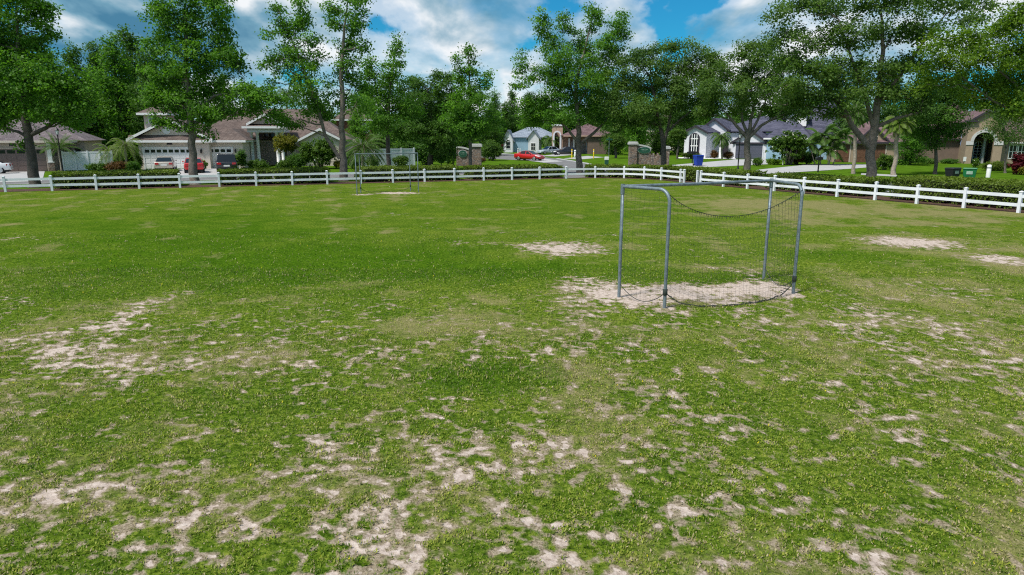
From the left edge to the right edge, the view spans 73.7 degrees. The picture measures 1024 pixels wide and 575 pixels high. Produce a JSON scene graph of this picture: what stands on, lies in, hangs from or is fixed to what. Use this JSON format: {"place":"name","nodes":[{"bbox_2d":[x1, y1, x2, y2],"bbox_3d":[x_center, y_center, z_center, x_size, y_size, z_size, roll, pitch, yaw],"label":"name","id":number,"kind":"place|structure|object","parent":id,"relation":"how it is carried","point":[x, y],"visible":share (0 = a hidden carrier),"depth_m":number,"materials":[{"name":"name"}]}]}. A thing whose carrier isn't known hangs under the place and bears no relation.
{"place":"outdoors","nodes":[
{"label":"outdoors","id":0,"kind":"place"},
{"bbox_2d":[0,171,44,181],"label":"driveway","id":1,"kind":"structure","parent":0,"point":[17,174],"depth_m":60.84,"materials":[{"name":"concrete"}]},
{"bbox_2d":[143,168,239,177],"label":"driveway","id":2,"kind":"structure","parent":0,"point":[210,171],"depth_m":65.77,"materials":[{"name":"concrete"}]},
{"bbox_2d":[154,156,176,169],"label":"parked car","id":3,"kind":"object","parent":2,"relation":"on","point":[164,162],"visible":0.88,"depth_m":67.55,"materials":[{"name":"beige paint"}]},
{"bbox_2d":[182,158,204,172],"bbox_3d":[-30.920,-11.915,66.362,2.009,1.419,4.665,-6,14,-24],"label":"parked car","id":4,"kind":"object","parent":2,"relation":"on","point":[200,166],"visible":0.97,"depth_m":64.67,"materials":[{"name":"red paint"}]},
{"bbox_2d":[215,153,238,171],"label":"parked car","id":5,"kind":"object","parent":2,"relation":"on","point":[225,161],"visible":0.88,"depth_m":65.48,"materials":[{"name":"black paint"}]},
{"bbox_2d":[0,172,464,183],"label":"road","id":6,"kind":"structure","parent":0,"point":[201,178],"depth_m":55.50,"materials":[{"name":"grey asphalt"}]},
{"bbox_2d":[126,107,361,168],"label":"beige house","id":7,"kind":"structure","parent":0,"point":[252,138],"depth_m":76.72,"materials":[{"name":"beige paint"}]},
{"bbox_2d":[142,147,188,168],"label":"garage door","id":8,"kind":"structure","parent":7,"relation":"in","point":[150,154],"depth_m":72.47,"materials":[{"name":"white paint"}]},
{"bbox_2d":[211,147,232,167],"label":"garage door","id":9,"kind":"structure","parent":7,"relation":"in","point":[215,150],"depth_m":74.24,"materials":[{"name":"white paint"}]},
{"bbox_2d":[259,142,276,164],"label":"front door","id":10,"kind":"structure","parent":7,"relation":"in","point":[267,152],"depth_m":82.08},
{"bbox_2d":[0,178,1023,574],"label":"field","id":11,"kind":"structure","parent":0,"point":[504,212],"depth_m":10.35,"materials":[{"name":"green plant"}]},
{"bbox_2d":[0,166,685,191],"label":"rail fence","id":12,"kind":"object","parent":11,"relation":"on","point":[218,181],"visible":0.99,"depth_m":49.86,"materials":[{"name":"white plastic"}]},
{"bbox_2d":[354,152,418,194],"bbox_3d":[-8.015,-7.134,42.521,4.102,2.488,1.557,-8,15,-31],"label":"soccer goal","id":13,"kind":"object","parent":11,"relation":"on","point":[356,154],"visible":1,"depth_m":42.28,"materials":[{"name":"grey metal"}]},
{"bbox_2d":[0,177,1023,212],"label":"mulch bed","id":14,"kind":"object","parent":11,"relation":"on","point":[944,203],"visible":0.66,"depth_m":46.05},
{"bbox_2d":[51,168,180,189],"bbox_3d":[-27.315,-7.547,47.468,7.761,1.391,2.893,-5,13,-20],"label":"hedge","id":15,"kind":"object","parent":14,"relation":"on","point":[125,172],"visible":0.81,"depth_m":46.47,"materials":[{"name":"green plant"}]},
{"bbox_2d":[217,166,330,184],"bbox_3d":[-17.682,-8.364,51.007,8.001,1.464,2.909,-5,13,-20],"label":"hedge","id":16,"kind":"object","parent":14,"relation":"on","point":[277,170],"visible":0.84,"depth_m":50.05,"materials":[{"name":"green plant"}]},
{"bbox_2d":[354,164,460,181],"bbox_3d":[-8.353,-9.130,54.454,8.283,1.365,2.894,-5,13,-20],"label":"hedge","id":17,"kind":"object","parent":14,"relation":"on","point":[383,168],"visible":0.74,"depth_m":53.47,"materials":[{"name":"green plant"}]},
{"bbox_2d":[463,163,562,179],"bbox_3d":[0.119,-9.758,57.544,8.338,1.369,2.917,-4,13,-19],"label":"hedge","id":18,"kind":"object","parent":14,"relation":"on","point":[508,166],"visible":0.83,"depth_m":56.60,"materials":[{"name":"green plant"}]},
{"bbox_2d":[584,163,678,178],"bbox_3d":[10.000,-9.925,58.300,8.354,1.339,3.519,5,14,22],"label":"hedge","id":19,"kind":"object","parent":14,"relation":"on","point":[647,166],"visible":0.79,"depth_m":57.80,"materials":[{"name":"green plant"}]},
{"bbox_2d":[666,165,767,185],"bbox_3d":[15.387,-8.567,52.094,2.802,1.327,8.791,-6,14,-24],"label":"hedge","id":20,"kind":"object","parent":14,"relation":"on","point":[690,174],"visible":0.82,"depth_m":50.68,"materials":[{"name":"green plant"}]},
{"bbox_2d":[765,171,891,195],"bbox_3d":[19.865,-6.598,43.399,2.891,1.311,7.429,-6,14,-26],"label":"hedge","id":21,"kind":"object","parent":14,"relation":"on","point":[842,178],"visible":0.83,"depth_m":41.66,"materials":[{"name":"green plant"}]},
{"bbox_2d":[888,174,1023,209],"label":"hedge","id":22,"kind":"object","parent":14,"relation":"on","point":[1009,186],"visible":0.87,"depth_m":35.32,"materials":[{"name":"green plant"}]},
{"bbox_2d":[617,178,803,307],"bbox_3d":[4.710,-1.021,15.013,4.433,2.508,1.870,-6,14,-26],"label":"soccer goal","id":23,"kind":"object","parent":11,"relation":"on","point":[656,187],"visible":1,"depth_m":14.79,"materials":[{"name":"grey metal"}]},
{"bbox_2d":[696,170,1023,212],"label":"rail fence","id":24,"kind":"object","parent":11,"relation":"on","point":[1019,205],"visible":0.94,"depth_m":37.41,"materials":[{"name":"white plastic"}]},
{"bbox_2d":[0,139,1023,206],"bbox_3d":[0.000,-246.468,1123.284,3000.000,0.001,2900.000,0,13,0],"label":"ground","id":25,"kind":"structure","parent":0,"point":[914,169],"depth_m":76.48,"materials":[{"name":"green plant"}]},
{"bbox_2d":[0,119,104,171],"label":"taupe house","id":26,"kind":"structure","parent":25,"relation":"on","point":[46,160],"depth_m":68.02,"materials":[{"name":"beige paint"}]},
{"bbox_2d":[0,147,48,171],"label":"garage door","id":27,"kind":"structure","parent":26,"relation":"in","point":[7,154],"depth_m":67.29,"materials":[{"name":"beige paint"}]},
{"bbox_2d":[0,0,107,187],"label":"sweetgum tree","id":28,"kind":"object","parent":25,"relation":"on","point":[20,92],"visible":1,"depth_m":45.04,"materials":[{"name":"green plant"}]},
{"bbox_2d":[36,131,83,169],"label":"feather palm","id":29,"kind":"object","parent":25,"relation":"on","point":[53,146],"visible":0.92,"depth_m":67.30,"materials":[{"name":"green plant"}]},
{"bbox_2d":[58,40,110,147],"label":"woodland tree","id":30,"kind":"object","parent":25,"relation":"on","point":[72,54],"visible":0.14,"depth_m":91.79,"materials":[{"name":"green plant"}]},
{"bbox_2d":[61,150,113,170],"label":"privacy fence","id":31,"kind":"object","parent":25,"relation":"on","point":[83,157],"visible":0.72,"depth_m":69.31,"materials":[{"name":"white plastic"}]},
{"bbox_2d":[83,161,106,170],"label":"shrub","id":32,"kind":"object","parent":25,"relation":"on","point":[96,166],"visible":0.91,"depth_m":66.45,"materials":[{"name":"green plant"}]},
{"bbox_2d":[82,40,119,159],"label":"woodland tree","id":33,"kind":"object","parent":25,"relation":"on","point":[91,47],"visible":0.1,"depth_m":98.18,"materials":[{"name":"green plant"}]},
{"bbox_2d":[92,143,124,163],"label":"pygmy palm","id":34,"kind":"object","parent":25,"relation":"on","point":[105,149],"visible":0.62,"depth_m":69.87,"materials":[{"name":"green plant"}]},
{"bbox_2d":[82,29,143,161],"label":"woodland tree","id":35,"kind":"object","parent":25,"relation":"on","point":[116,90],"visible":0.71,"depth_m":90.43,"materials":[{"name":"green plant"}]},
{"bbox_2d":[103,160,127,170],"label":"shrub","id":36,"kind":"object","parent":25,"relation":"on","point":[115,165],"visible":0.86,"depth_m":66.35,"materials":[{"name":"orange plant"}]},
{"bbox_2d":[107,136,143,161],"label":"pygmy palm","id":37,"kind":"object","parent":25,"relation":"on","point":[125,146],"visible":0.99,"depth_m":69.33,"materials":[{"name":"green plant"}]},
{"bbox_2d":[95,23,156,147],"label":"woodland tree","id":38,"kind":"object","parent":25,"relation":"on","point":[131,48],"visible":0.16,"depth_m":94.62,"materials":[{"name":"green plant"}]},
{"bbox_2d":[120,46,176,154],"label":"woodland tree","id":39,"kind":"object","parent":25,"relation":"on","point":[135,103],"visible":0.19,"depth_m":88.69,"materials":[{"name":"green plant"}]},
{"bbox_2d":[133,0,295,184],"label":"sweetgum tree","id":40,"kind":"object","parent":25,"relation":"on","point":[226,52],"visible":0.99,"depth_m":47.99,"materials":[{"name":"green plant"}]},
{"bbox_2d":[211,71,237,124],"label":"woodland tree","id":41,"kind":"object","parent":25,"relation":"on","point":[223,105],"visible":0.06,"depth_m":103.36,"materials":[{"name":"green plant"}]},
{"bbox_2d":[246,158,270,167],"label":"shrub","id":42,"kind":"object","parent":25,"relation":"on","point":[257,163],"visible":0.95,"depth_m":72.10,"materials":[{"name":"green plant"}]},
{"bbox_2d":[272,132,300,160],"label":"topiary tree","id":43,"kind":"object","parent":25,"relation":"on","point":[284,142],"visible":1,"depth_m":73.92,"materials":[{"name":"plant"}]},
{"bbox_2d":[285,152,309,167],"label":"shrub","id":44,"kind":"object","parent":25,"relation":"on","point":[297,160],"visible":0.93,"depth_m":72.85,"materials":[{"name":"green plant"}]},
{"bbox_2d":[253,0,381,180],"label":"sweetgum tree","id":45,"kind":"object","parent":25,"relation":"on","point":[313,104],"visible":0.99,"depth_m":51.79,"materials":[{"name":"green plant"}]},
{"bbox_2d":[297,136,338,166],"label":"shrub","id":46,"kind":"object","parent":25,"relation":"on","point":[322,151],"visible":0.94,"depth_m":72.35,"materials":[{"name":"green plant"}]},
{"bbox_2d":[331,108,373,148],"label":"brick house","id":47,"kind":"structure","parent":25,"relation":"on","point":[346,125],"depth_m":108.60,"materials":[{"name":"orange"}]},
{"bbox_2d":[344,108,372,141],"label":"woodland tree","id":48,"kind":"object","parent":25,"relation":"on","point":[357,134],"visible":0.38,"depth_m":96.81,"materials":[{"name":"green plant"}]},
{"bbox_2d":[338,133,385,169],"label":"queen palm","id":49,"kind":"object","parent":25,"relation":"on","point":[364,147],"visible":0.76,"depth_m":65.29,"materials":[{"name":"green plant"}]},
{"bbox_2d":[365,106,396,148],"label":"woodland tree","id":50,"kind":"object","parent":25,"relation":"on","point":[380,145],"visible":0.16,"depth_m":94.94,"materials":[{"name":"green plant"}]},
{"bbox_2d":[361,148,414,166],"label":"privacy fence","id":51,"kind":"object","parent":25,"relation":"on","point":[407,150],"visible":0.27,"depth_m":78.27,"materials":[{"name":"white plastic"}]},
{"bbox_2d":[350,30,427,164],"bbox_3d":[-10.845,-16.451,61.287,6.604,12.590,7.025,0,13,0],"label":"sweetgum tree","id":52,"kind":"object","parent":25,"relation":"on","point":[381,94],"visible":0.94,"depth_m":60.28,"materials":[{"name":"green plant"}]},
{"bbox_2d":[392,155,410,165],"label":"shrub","id":53,"kind":"object","parent":25,"relation":"on","point":[404,160],"visible":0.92,"depth_m":75.93,"materials":[{"name":"green plant"}]},
{"bbox_2d":[390,140,425,160],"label":"shrub","id":54,"kind":"object","parent":25,"relation":"on","point":[409,145],"visible":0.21,"depth_m":94.13,"materials":[{"name":"green plant"}]},
{"bbox_2d":[376,68,468,164],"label":"laurel oak tree","id":55,"kind":"object","parent":25,"relation":"on","point":[427,127],"visible":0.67,"depth_m":68.79,"materials":[{"name":"green plant"}]},
{"bbox_2d":[414,144,436,164],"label":"shrub","id":56,"kind":"object","parent":25,"relation":"on","point":[419,149],"visible":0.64,"depth_m":82.24,"materials":[{"name":"green plant"}]},
{"bbox_2d":[456,144,481,165],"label":"entrance sign wall","id":57,"kind":"structure","parent":25,"relation":"on","point":[462,157],"depth_m":80.21,"materials":[{"name":"stone"}]},
{"bbox_2d":[435,41,509,164],"bbox_3d":[-3.085,-14.597,56.611,5.504,10.999,6.695,11,17,40],"label":"sweetgum tree","id":58,"kind":"object","parent":25,"relation":"on","point":[461,121],"visible":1,"depth_m":56.13,"materials":[{"name":"green plant"}]},
{"bbox_2d":[92,97,881,146],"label":"woodland","id":59,"kind":"object","parent":25,"relation":"on","point":[572,126],"visible":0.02,"depth_m":224.66,"materials":[{"name":"green plant"}]},
{"bbox_2d":[481,138,502,160],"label":"shrub","id":60,"kind":"object","parent":25,"relation":"on","point":[492,150],"visible":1,"depth_m":95.99,"materials":[{"name":"green plant"}]},
{"bbox_2d":[475,107,510,152],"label":"woodland tree","id":61,"kind":"object","parent":25,"relation":"on","point":[490,136],"visible":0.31,"depth_m":121.45,"materials":[{"name":"green plant"}]},
{"bbox_2d":[484,89,507,142],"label":"woodland tree","id":62,"kind":"object","parent":25,"relation":"on","point":[495,97],"visible":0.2,"depth_m":159.10,"materials":[{"name":"green plant"}]},
{"bbox_2d":[500,103,517,144],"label":"woodland tree","id":63,"kind":"object","parent":25,"relation":"on","point":[507,115],"visible":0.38,"depth_m":166.46,"materials":[{"name":"green plant"}]},
{"bbox_2d":[504,89,521,130],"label":"woodland tree","id":64,"kind":"object","parent":25,"relation":"on","point":[512,96],"visible":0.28,"depth_m":171.31,"materials":[{"name":"green plant"}]},
{"bbox_2d":[502,127,551,151],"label":"blue house","id":65,"kind":"structure","parent":25,"relation":"on","point":[524,139],"depth_m":146.06,"materials":[{"name":"paint"}]},
{"bbox_2d":[503,0,635,172],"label":"sweetgum tree","id":66,"kind":"object","parent":25,"relation":"on","point":[539,106],"visible":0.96,"depth_m":60.04,"materials":[{"name":"green plant"}]},
{"bbox_2d":[552,123,609,153],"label":"rose house","id":67,"kind":"structure","parent":25,"relation":"on","point":[590,144],"depth_m":132.71,"materials":[{"name":"paint"}]},
{"bbox_2d":[596,87,626,154],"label":"woodland tree","id":68,"kind":"object","parent":25,"relation":"on","point":[612,132],"visible":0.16,"depth_m":124.36,"materials":[{"name":"green plant"}]},
{"bbox_2d":[603,133,627,157],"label":"topiary tree","id":69,"kind":"object","parent":25,"relation":"on","point":[617,141],"visible":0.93,"depth_m":106.25,"materials":[{"name":"green plant"}]},
{"bbox_2d":[620,74,655,154],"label":"woodland tree","id":70,"kind":"object","parent":25,"relation":"on","point":[636,136],"visible":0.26,"depth_m":120.18,"materials":[{"name":"green plant"}]},
{"bbox_2d":[628,142,670,164],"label":"entrance sign wall","id":71,"kind":"structure","parent":25,"relation":"on","point":[639,154],"depth_m":82.11,"materials":[{"name":"stone"}]},
{"bbox_2d":[640,87,671,153],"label":"woodland tree","id":72,"kind":"object","parent":25,"relation":"on","point":[654,135],"visible":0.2,"depth_m":127.87,"materials":[{"name":"green plant"}]},
{"bbox_2d":[590,35,728,164],"bbox_3d":[12.728,-15.576,59.198,12.384,11.808,8.499,0,13,0],"label":"oak tree","id":73,"kind":"object","parent":25,"relation":"on","point":[666,82],"visible":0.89,"depth_m":58.09,"materials":[{"name":"green plant"}]},
{"bbox_2d":[657,80,696,154],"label":"woodland tree","id":74,"kind":"object","parent":25,"relation":"on","point":[681,149],"visible":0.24,"depth_m":122.37,"materials":[{"name":"green plant"}]},
{"bbox_2d":[669,127,688,158],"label":"topiary tree","id":75,"kind":"object","parent":25,"relation":"on","point":[678,135],"visible":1,"depth_m":102.23,"materials":[{"name":"green plant"}]},
{"bbox_2d":[678,157,735,158],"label":"gravel bed","id":76,"kind":"object","parent":25,"relation":"on","point":[711,158],"visible":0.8,"depth_m":105.90,"materials":[{"name":"white gravel"}]},
{"bbox_2d":[710,132,730,158],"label":"feather palm","id":77,"kind":"object","parent":76,"relation":"on","point":[722,139],"visible":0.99,"depth_m":102.25,"materials":[{"name":"green plant"}]},
{"bbox_2d":[684,116,785,158],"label":"grey house","id":78,"kind":"structure","parent":25,"relation":"on","point":[698,139],"depth_m":108.28,"materials":[{"name":"paint"}]},
{"bbox_2d":[689,133,699,151],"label":"window","id":79,"kind":"structure","parent":78,"relation":"in","point":[696,135],"depth_m":108.15,"materials":[{"name":"white glass"}]},
{"bbox_2d":[734,144,763,158],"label":"garage door","id":80,"kind":"structure","parent":78,"relation":"in","point":[756,150],"depth_m":104.57,"materials":[{"name":"paint"}]},
{"bbox_2d":[723,83,751,132],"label":"woodland tree","id":81,"kind":"object","parent":25,"relation":"on","point":[737,119],"visible":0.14,"depth_m":144.17,"materials":[{"name":"green plant"}]},
{"bbox_2d":[688,33,815,169],"bbox_3d":[19.573,-14.878,55.764,10.688,11.987,6.794,0,13,0],"label":"oak tree","id":82,"kind":"object","parent":25,"relation":"on","point":[746,75],"visible":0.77,"depth_m":55.01,"materials":[{"name":"green plant"}]},
{"bbox_2d":[765,130,809,164],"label":"shrub","id":83,"kind":"object","parent":25,"relation":"on","point":[795,144],"visible":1,"depth_m":81.94,"materials":[{"name":"green plant"}]},
{"bbox_2d":[763,101,841,158],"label":"slate house","id":84,"kind":"structure","parent":25,"relation":"on","point":[819,125],"depth_m":102.48,"materials":[{"name":"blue paint"}]},
{"bbox_2d":[806,124,857,164],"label":"areca palm","id":85,"kind":"object","parent":25,"relation":"on","point":[839,137],"visible":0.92,"depth_m":81.83,"materials":[{"name":"green plant"}]},
{"bbox_2d":[838,102,868,173],"bbox_3d":[31.316,-13.736,62.986,3.140,6.537,3.004,0,13,0],"label":"cabbage palm","id":86,"kind":"object","parent":25,"relation":"on","point":[862,117],"visible":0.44,"depth_m":62.71,"materials":[{"name":"green plant"}]},
{"bbox_2d":[837,55,881,125],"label":"woodland tree","id":87,"kind":"object","parent":25,"relation":"on","point":[854,91],"visible":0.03,"depth_m":112.82,"materials":[{"name":"green plant"}]},
{"bbox_2d":[753,0,1008,177],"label":"oak tree","id":88,"kind":"object","parent":25,"relation":"on","point":[820,71],"visible":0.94,"depth_m":40.94,"materials":[{"name":"green plant"}]},
{"bbox_2d":[876,153,893,169],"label":"shrub","id":89,"kind":"object","parent":25,"relation":"on","point":[885,161],"visible":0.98,"depth_m":70.28,"materials":[{"name":"green plant"}]},
{"bbox_2d":[863,60,907,128],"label":"woodland tree","id":90,"kind":"object","parent":25,"relation":"on","point":[885,110],"visible":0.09,"depth_m":106.99,"materials":[{"name":"green plant"}]},
{"bbox_2d":[880,114,916,174],"bbox_3d":[34.483,-12.814,61.127,3.022,5.586,2.792,4,13,17],"label":"cabbage palm","id":91,"kind":"object","parent":25,"relation":"on","point":[896,127],"visible":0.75,"depth_m":60.55,"materials":[{"name":"green plant"}]},
{"bbox_2d":[888,122,931,165],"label":"shrub","id":92,"kind":"object","parent":25,"relation":"on","point":[912,155],"visible":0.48,"depth_m":81.71,"materials":[{"name":"green plant"}]},
{"bbox_2d":[826,103,1023,163],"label":"brown house","id":93,"kind":"structure","parent":25,"relation":"on","point":[974,145],"depth_m":89.15,"materials":[{"name":"gold paint"}]},
{"bbox_2d":[835,144,851,161],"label":"garage door","id":94,"kind":"structure","parent":93,"relation":"in","point":[846,157],"depth_m":91.34,"materials":[{"name":"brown wood"}]},
{"bbox_2d":[856,144,865,161],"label":"garage door","id":95,"kind":"structure","parent":93,"relation":"in","point":[861,150],"depth_m":90.68,"materials":[{"name":"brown wood"}]},
{"bbox_2d":[875,144,887,160],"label":"garage door","id":96,"kind":"structure","parent":93,"relation":"in","point":[880,148],"depth_m":89.82,"materials":[{"name":"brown wood"}]},
{"bbox_2d":[971,141,982,160],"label":"window","id":97,"kind":"structure","parent":93,"relation":"in","point":[977,148],"depth_m":89.68,"materials":[{"name":"black glass"}]},
{"bbox_2d":[893,82,985,173],"bbox_3d":[38.082,-14.569,62.007,7.921,8.641,6.717,0,13,0],"label":"holly tree","id":98,"kind":"object","parent":25,"relation":"on","point":[933,134],"visible":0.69,"depth_m":61.56,"materials":[{"name":"green plant"}]},
{"bbox_2d":[945,167,961,176],"bbox_3d":[34.401,-8.851,53.405,1.045,1.068,0.851,-6,14,-24],"label":"wheelie bin","id":99,"kind":"object","parent":25,"relation":"on","point":[952,171],"visible":0.56,"depth_m":53.08,"materials":[{"name":"plastic"}]},
{"bbox_2d":[898,0,1023,125],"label":"elm tree","id":100,"kind":"object","parent":25,"relation":"on","point":[980,51],"visible":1,"depth_m":37.97,"materials":[{"name":"green plant"}]},
{"bbox_2d":[978,160,1012,170],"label":"hedge","id":101,"kind":"object","parent":25,"relation":"on","point":[997,165],"visible":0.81,"depth_m":69.13,"materials":[{"name":"green plant"}]},
{"bbox_2d":[973,109,1023,172],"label":"crape myrtle tree","id":102,"kind":"object","parent":25,"relation":"on","point":[1018,130],"visible":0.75,"depth_m":64.20,"materials":[{"name":"green plant"}]},
{"bbox_2d":[1007,152,1023,174],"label":"shrub","id":103,"kind":"object","parent":25,"relation":"on","point":[1017,160],"visible":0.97,"depth_m":62.37,"materials":[{"name":"red plant"}]},
{"bbox_2d":[1,0,1023,120],"label":"sky","id":104,"kind":"structure","parent":0,"point":[434,29],"materials":[{"name":"blue"}]},
{"bbox_2d":[488,154,625,177],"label":"road","id":105,"kind":"structure","parent":0,"point":[568,164],"depth_m":87.05,"materials":[{"name":"grey asphalt"}]},
{"bbox_2d":[514,150,544,160],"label":"car","id":106,"kind":"object","parent":105,"relation":"on","point":[530,155],"visible":1,"depth_m":97.05,"materials":[{"name":"red paint"}]},
{"bbox_2d":[674,159,766,166],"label":"driveway","id":107,"kind":"structure","parent":0,"point":[723,163],"depth_m":86.90,"materials":[{"name":"concrete"}]},
{"bbox_2d":[759,164,865,173],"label":"driveway","id":108,"kind":"structure","parent":0,"point":[801,168],"depth_m":73.70,"materials":[{"name":"concrete"}]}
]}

